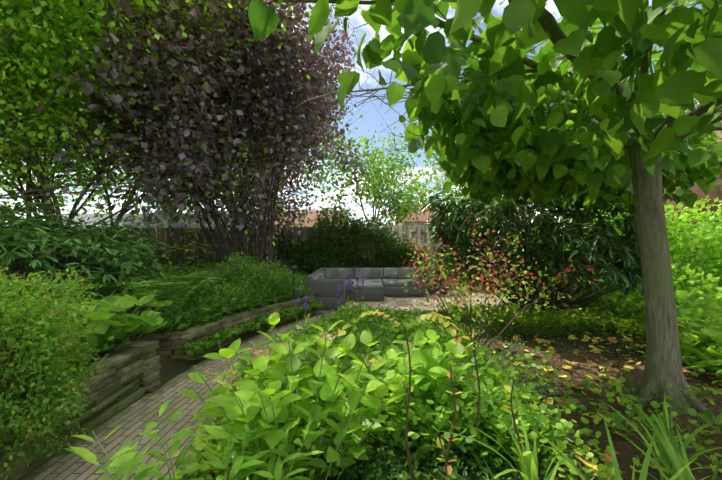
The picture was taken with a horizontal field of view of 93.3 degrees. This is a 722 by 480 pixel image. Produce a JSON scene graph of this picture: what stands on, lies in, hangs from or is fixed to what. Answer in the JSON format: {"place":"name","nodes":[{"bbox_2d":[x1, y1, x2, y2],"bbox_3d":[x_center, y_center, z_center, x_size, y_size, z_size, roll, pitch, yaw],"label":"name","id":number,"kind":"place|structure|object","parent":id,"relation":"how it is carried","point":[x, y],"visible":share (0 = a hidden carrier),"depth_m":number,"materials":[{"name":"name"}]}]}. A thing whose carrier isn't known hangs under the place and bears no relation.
{"place":"outdoors","nodes":[
{"label":"outdoors","id":0,"kind":"place"},
{"bbox_2d":[12,296,298,396],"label":"raised bed soil","id":1,"kind":"structure","parent":0,"point":[149,338],"depth_m":3.96,"materials":[{"name":"brown soil"}]},
{"bbox_2d":[0,323,132,401],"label":"groundcover plants","id":2,"kind":"object","parent":1,"relation":"on","point":[104,347],"visible":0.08,"depth_m":2.95,"materials":[{"name":"green plant"}]},
{"bbox_2d":[45,275,213,313],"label":"plants","id":3,"kind":"object","parent":1,"relation":"on","point":[146,291],"visible":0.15,"depth_m":4.58,"materials":[{"name":"green plant"}]},
{"bbox_2d":[0,0,262,224],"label":"maple tree stems","id":4,"kind":"object","parent":1,"relation":"on","point":[24,113],"visible":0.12,"depth_m":5.83,"materials":[{"name":"green plant"}]},
{"bbox_2d":[1,269,314,336],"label":"groundcover plants","id":5,"kind":"object","parent":1,"relation":"on","point":[176,319],"visible":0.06,"depth_m":4.88,"materials":[{"name":"green plant"}]},
{"bbox_2d":[1,271,223,315],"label":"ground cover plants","id":6,"kind":"object","parent":5,"relation":"on","point":[123,284],"visible":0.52,"depth_m":4.28,"materials":[{"name":"green plant"}]},
{"bbox_2d":[2,260,308,319],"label":"perennial plants","id":7,"kind":"object","parent":5,"relation":"on","point":[227,295],"visible":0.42,"depth_m":5.64,"materials":[{"name":"green plant"}]},
{"bbox_2d":[0,0,324,279],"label":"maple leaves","id":8,"kind":"object","parent":1,"relation":"on","point":[40,36],"visible":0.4,"depth_m":5.51,"materials":[{"name":"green plant"}]},
{"bbox_2d":[166,217,222,272],"bbox_3d":[-4.129,0.232,8.417,1.195,1.862,1.296,0,0,1],"label":"fence","id":9,"kind":"object","parent":1,"relation":"on","point":[192,258],"depth_m":8.37,"materials":[{"name":"brown wood"}]},
{"bbox_2d":[282,243,287,270],"bbox_3d":[-2.138,0.647,9.618,0.171,1.125,0.174,0,0,1],"label":"garden lamp","id":10,"kind":"object","parent":1,"relation":"on","point":[285,245],"visible":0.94,"depth_m":9.61,"materials":[{"name":"grey metal"}]},
{"bbox_2d":[57,213,267,230],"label":"shed roof","id":11,"kind":"structure","parent":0,"point":[91,220],"depth_m":14.36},
{"bbox_2d":[0,0,701,228],"label":"sky","id":12,"kind":"structure","parent":0,"point":[371,120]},
{"bbox_2d":[18,242,721,479],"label":"ground","id":13,"kind":"structure","parent":0,"point":[627,451],"depth_m":3.29,"materials":[{"name":"brown soil"}]},
{"bbox_2d":[0,266,108,479],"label":"shrub","id":14,"kind":"object","parent":13,"relation":"on","point":[64,341],"depth_m":2.10,"materials":[{"name":"green plant"}]},
{"bbox_2d":[0,228,133,278],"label":"shrub","id":15,"kind":"object","parent":13,"relation":"on","point":[38,269],"depth_m":8.66,"materials":[{"name":"green plant"}]},
{"bbox_2d":[0,289,154,353],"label":"anemone plant","id":16,"kind":"object","parent":13,"relation":"on","point":[100,315],"depth_m":3.16,"materials":[{"name":"green plant"}]},
{"bbox_2d":[69,295,172,341],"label":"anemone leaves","id":17,"kind":"object","parent":16,"relation":"attached to","point":[132,326],"depth_m":3.68,"materials":[{"name":"green plant"}]},
{"bbox_2d":[0,190,166,321],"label":"rhododendron shrub","id":18,"kind":"object","parent":13,"relation":"on","point":[71,240],"depth_m":4.44,"materials":[{"name":"green plant"}]},
{"bbox_2d":[0,0,310,282],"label":"maple tree","id":19,"kind":"object","parent":13,"relation":"on","point":[18,172],"depth_m":7.01,"materials":[{"name":"plant"}]},
{"bbox_2d":[0,295,316,479],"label":"stone walls","id":20,"kind":"structure","parent":13,"relation":"on","point":[131,375],"depth_m":3.17,"materials":[{"name":"grey stone"}]},
{"bbox_2d":[178,301,324,356],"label":"trailing plants","id":21,"kind":"object","parent":20,"relation":"on","point":[220,336],"depth_m":4.85,"materials":[{"name":"green plant"}]},
{"bbox_2d":[289,265,297,298],"bbox_3d":[-1.299,0.812,6.557,0.171,0.675,0.174,0,0,1],"label":"garden lamp","id":22,"kind":"object","parent":20,"relation":"on","point":[293,267],"visible":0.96,"depth_m":6.52,"materials":[{"name":"grey metal"}]},
{"bbox_2d":[152,178,177,213],"bbox_3d":[-7.955,-5.771,17.914,10.036,14.592,8.061,0,0,1],"label":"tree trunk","id":23,"kind":"object","parent":13,"relation":"on","point":[164,206],"depth_m":15.53,"materials":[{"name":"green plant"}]},
{"bbox_2d":[88,26,320,213],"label":"tree leaves","id":24,"kind":"object","parent":23,"relation":"attached to","point":[147,184],"depth_m":17.77,"materials":[{"name":"green plant"}]},
{"bbox_2d":[146,353,200,391],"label":"soil","id":25,"kind":"structure","parent":13,"relation":"on","point":[170,369],"depth_m":3.91,"materials":[{"name":"brown soil"}]},
{"bbox_2d":[101,224,259,269],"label":"shed walls","id":26,"kind":"structure","parent":13,"relation":"on","point":[198,245],"depth_m":13.59,"materials":[{"name":"brown wood"}]},
{"bbox_2d":[6,227,384,272],"bbox_3d":[-7.093,0.544,10.971,15.723,1.930,0.129,0,0,1],"label":"garden fence","id":27,"kind":"object","parent":13,"relation":"on","point":[201,254],"visible":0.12,"depth_m":10.88,"materials":[{"name":"brown wood"}]},
{"bbox_2d":[63,389,338,479],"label":"phlox plant","id":28,"kind":"object","parent":13,"relation":"on","point":[125,464],"depth_m":1.69,"materials":[{"name":"green plant"}]},
{"bbox_2d":[20,305,385,479],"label":"path paving","id":29,"kind":"structure","parent":13,"relation":"on","point":[136,417],"depth_m":2.76,"materials":[{"name":"brick"}]},
{"bbox_2d":[25,0,387,275],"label":"purple-leaved tree","id":30,"kind":"object","parent":13,"relation":"on","point":[265,88],"depth_m":6.56,"materials":[{"name":"purple plant"}]},
{"bbox_2d":[139,18,328,249],"bbox_3d":[-5.950,-4.314,15.110,10.045,11.687,11.947,0,0,1],"label":"tree trunk","id":31,"kind":"object","parent":13,"relation":"on","point":[254,202],"visible":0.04,"depth_m":14.62,"materials":[{"name":"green plant"}]},
{"bbox_2d":[86,3,360,237],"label":"tree leaves","id":32,"kind":"object","parent":31,"relation":"attached to","point":[161,207],"visible":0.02,"depth_m":14.59,"materials":[{"name":"green plant"}]},
{"bbox_2d":[199,250,277,272],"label":"shrub leaves","id":33,"kind":"object","parent":13,"relation":"on","point":[212,265],"visible":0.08,"depth_m":10.24,"materials":[{"name":"green plant"}]},
{"bbox_2d":[182,252,306,308],"bbox_3d":[-2.272,0.874,6.619,2.132,1.303,2.151,0,0,34],"label":"azalea shrub","id":34,"kind":"object","parent":13,"relation":"on","point":[247,268],"depth_m":6.34,"materials":[{"name":"green plant"}]},
{"bbox_2d":[183,100,354,210],"bbox_3d":[-8.986,-6.496,23.469,14.154,16.027,21.156,0,0,-38],"label":"tree","id":35,"kind":"object","parent":13,"relation":"on","point":[339,165],"depth_m":21.64,"materials":[{"name":"green plant"}]},
{"bbox_2d":[234,317,333,372],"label":"phlox plant leaves","id":36,"kind":"object","parent":13,"relation":"on","point":[311,364],"depth_m":3.21,"materials":[{"name":"green plant"}]},
{"bbox_2d":[178,312,407,479],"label":"hydrangea plant","id":37,"kind":"object","parent":13,"relation":"on","point":[306,386],"depth_m":2.03,"materials":[{"name":"green plant"}]},
{"bbox_2d":[205,328,379,389],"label":"hydrangea flowers","id":38,"kind":"object","parent":37,"relation":"on","point":[248,363],"visible":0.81,"depth_m":2.04,"materials":[{"name":"plant"}]},
{"bbox_2d":[295,268,364,330],"bbox_3d":[-0.593,1.038,6.345,0.516,0.948,1.868,0,0,34],"label":"salvia plant","id":39,"kind":"object","parent":13,"relation":"on","point":[338,293],"depth_m":6.88,"materials":[{"name":"purple plant"}]},
{"bbox_2d":[267,197,418,274],"bbox_3d":[-0.665,0.167,11.017,5.230,3.081,2.461,0,0,1],"label":"hedge shrub","id":40,"kind":"object","parent":13,"relation":"on","point":[389,240],"depth_m":10.53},
{"bbox_2d":[293,112,447,262],"bbox_3d":[0.580,-1.657,12.894,5.777,6.340,5.567,0,0,1],"label":"tree","id":41,"kind":"object","parent":13,"relation":"on","point":[386,179],"depth_m":12.39,"materials":[{"name":"green plant"}]},
{"bbox_2d":[369,242,455,288],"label":"hedge shrub leaves","id":42,"kind":"object","parent":13,"relation":"on","point":[410,257],"visible":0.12,"depth_m":10.70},
{"bbox_2d":[315,286,520,313],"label":"patio paving","id":43,"kind":"structure","parent":13,"relation":"on","point":[402,302],"depth_m":8.35,"materials":[{"name":"stone"}]},
{"bbox_2d":[304,268,425,308],"bbox_3d":[0.254,1.144,8.611,2.910,0.670,2.750,0,0,1],"label":"outdoor sofa","id":44,"kind":"object","parent":43,"relation":"on","point":[325,292],"visible":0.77,"depth_m":7.77,"materials":[{"name":"grey fabric"}]},
{"bbox_2d":[313,268,418,289],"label":"lounge sofa cushions","id":45,"kind":"object","parent":44,"relation":"on","point":[372,277],"visible":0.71,"depth_m":9.69,"materials":[{"name":"grey fabric"}]},
{"bbox_2d":[368,328,475,408],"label":"hydrangea leaves","id":46,"kind":"object","parent":13,"relation":"on","point":[419,358],"depth_m":2.65,"materials":[{"name":"green plant"}]},
{"bbox_2d":[338,310,530,479],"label":"tall stalk plant","id":47,"kind":"object","parent":13,"relation":"on","point":[452,333],"depth_m":1.97,"materials":[{"name":"green plant"}]},
{"bbox_2d":[168,325,721,479],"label":"fallen leaves","id":48,"kind":"object","parent":13,"relation":"on","point":[596,416],"visible":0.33,"depth_m":3.81,"materials":[{"name":"yellow plant"}]},
{"bbox_2d":[173,299,721,479],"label":"ground cover plants","id":49,"kind":"object","parent":13,"relation":"on","point":[563,317],"visible":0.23,"depth_m":2.44,"materials":[{"name":"green plant"}]},
{"bbox_2d":[177,306,721,479],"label":"groundcover plants","id":50,"kind":"object","parent":13,"relation":"on","point":[386,469],"visible":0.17,"depth_m":2.27,"materials":[{"name":"green plant"}]},
{"bbox_2d":[436,172,494,221],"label":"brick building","id":51,"kind":"structure","parent":13,"relation":"on","point":[462,193],"depth_m":17.54,"materials":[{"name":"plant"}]},
{"bbox_2d":[388,105,546,214],"bbox_3d":[6.683,-4.337,16.642,10.409,8.111,11.384,0,0,-29],"label":"tree","id":52,"kind":"object","parent":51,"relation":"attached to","point":[434,173],"visible":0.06,"depth_m":16.59,"materials":[{"name":"green plant"}]},
{"bbox_2d":[214,298,721,471],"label":"ground cover plants","id":53,"kind":"object","parent":13,"relation":"on","point":[426,421],"visible":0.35,"depth_m":2.64,"materials":[{"name":"green plant"}]},
{"bbox_2d":[222,0,721,420],"bbox_3d":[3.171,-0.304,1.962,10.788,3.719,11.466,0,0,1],"label":"lime tree","id":54,"kind":"object","parent":13,"relation":"on","point":[487,159],"depth_m":2.08,"materials":[{"name":"green plant"}]},
{"bbox_2d":[448,235,539,292],"bbox_3d":[4.702,0.533,10.504,3.585,2.318,3.330,0,0,39],"label":"shrub","id":55,"kind":"object","parent":13,"relation":"on","point":[474,289],"visible":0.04,"depth_m":10.29,"materials":[{"name":"green plant"}]},
{"bbox_2d":[389,203,611,346],"bbox_3d":[1.640,0.505,4.233,2.543,2.022,2.049,0,0,1],"label":"pink shrub","id":56,"kind":"object","parent":13,"relation":"on","point":[466,303],"depth_m":4.22,"materials":[{"name":"plant"}]},
{"bbox_2d":[412,186,676,313],"bbox_3d":[3.458,-0.209,6.795,4.082,3.478,4.159,0,0,-38],"label":"rhododendron shrub","id":57,"kind":"object","parent":13,"relation":"on","point":[601,243],"depth_m":5.62,"materials":[{"name":"green plant"}]},
{"bbox_2d":[383,224,718,282],"bbox_3d":[6.423,0.484,11.638,11.335,2.050,0.129,0,0,1],"label":"garden fence","id":58,"kind":"object","parent":13,"relation":"on","point":[417,232],"visible":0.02,"depth_m":11.64,"materials":[{"name":"brown wood"}]},
{"bbox_2d":[436,393,721,479],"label":"iris blade plants","id":59,"kind":"object","parent":13,"relation":"on","point":[669,453],"visible":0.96,"depth_m":1.87,"materials":[{"name":"green plant"}]},
{"bbox_2d":[527,0,721,209],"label":"tree leaves","id":60,"kind":"object","parent":13,"relation":"on","point":[655,61],"depth_m":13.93,"materials":[{"name":"green plant"}]},
{"bbox_2d":[546,275,721,379],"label":"groundcover plants","id":61,"kind":"object","parent":13,"relation":"on","point":[697,336],"visible":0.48,"depth_m":4.52,"materials":[{"name":"green plant"}]},
{"bbox_2d":[627,0,721,173],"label":"tree leaves","id":62,"kind":"object","parent":13,"relation":"on","point":[669,10],"visible":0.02,"depth_m":12.39,"materials":[{"name":"green plant"}]},
{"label":"house","id":63,"kind":"object","parent":13,"relation":"on","visible":0},
{"bbox_2d":[220,210,346,226],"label":"house roof","id":64,"kind":"structure","parent":63,"relation":"attached to","point":[312,216],"depth_m":48.10,"materials":[{"name":"tile"}]},
{"bbox_2d":[427,277,447,294],"bbox_3d":[2.163,1.284,9.660,0.500,0.450,0.500,0,0,1],"label":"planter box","id":65,"kind":"object","parent":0,"point":[437,289],"visible":0.4,"depth_m":9.41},
{"bbox_2d":[397,221,535,247],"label":"house walls","id":66,"kind":"structure","parent":0,"point":[419,222],"depth_m":43.90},
{"bbox_2d":[395,204,528,222],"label":"house roof","id":67,"kind":"structure","parent":66,"relation":"attached to","point":[425,217],"depth_m":45.05,"materials":[{"name":"tile"}]},
{"bbox_2d":[663,154,721,253],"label":"house walls","id":68,"kind":"structure","parent":0,"point":[700,193],"depth_m":16.08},
{"bbox_2d":[705,121,721,141],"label":"building","id":69,"kind":"structure","parent":68,"relation":"attached to","point":[719,134],"depth_m":17.56,"materials":[{"name":"tile"}]},
{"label":"shrub stems","id":70,"kind":"object","parent":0,"visible":0},
{"bbox_2d":[513,195,721,300],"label":"shrub leaves","id":71,"kind":"object","parent":70,"relation":"attached to","point":[692,272],"visible":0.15,"depth_m":7.56,"materials":[{"name":"green plant"}]}
]}

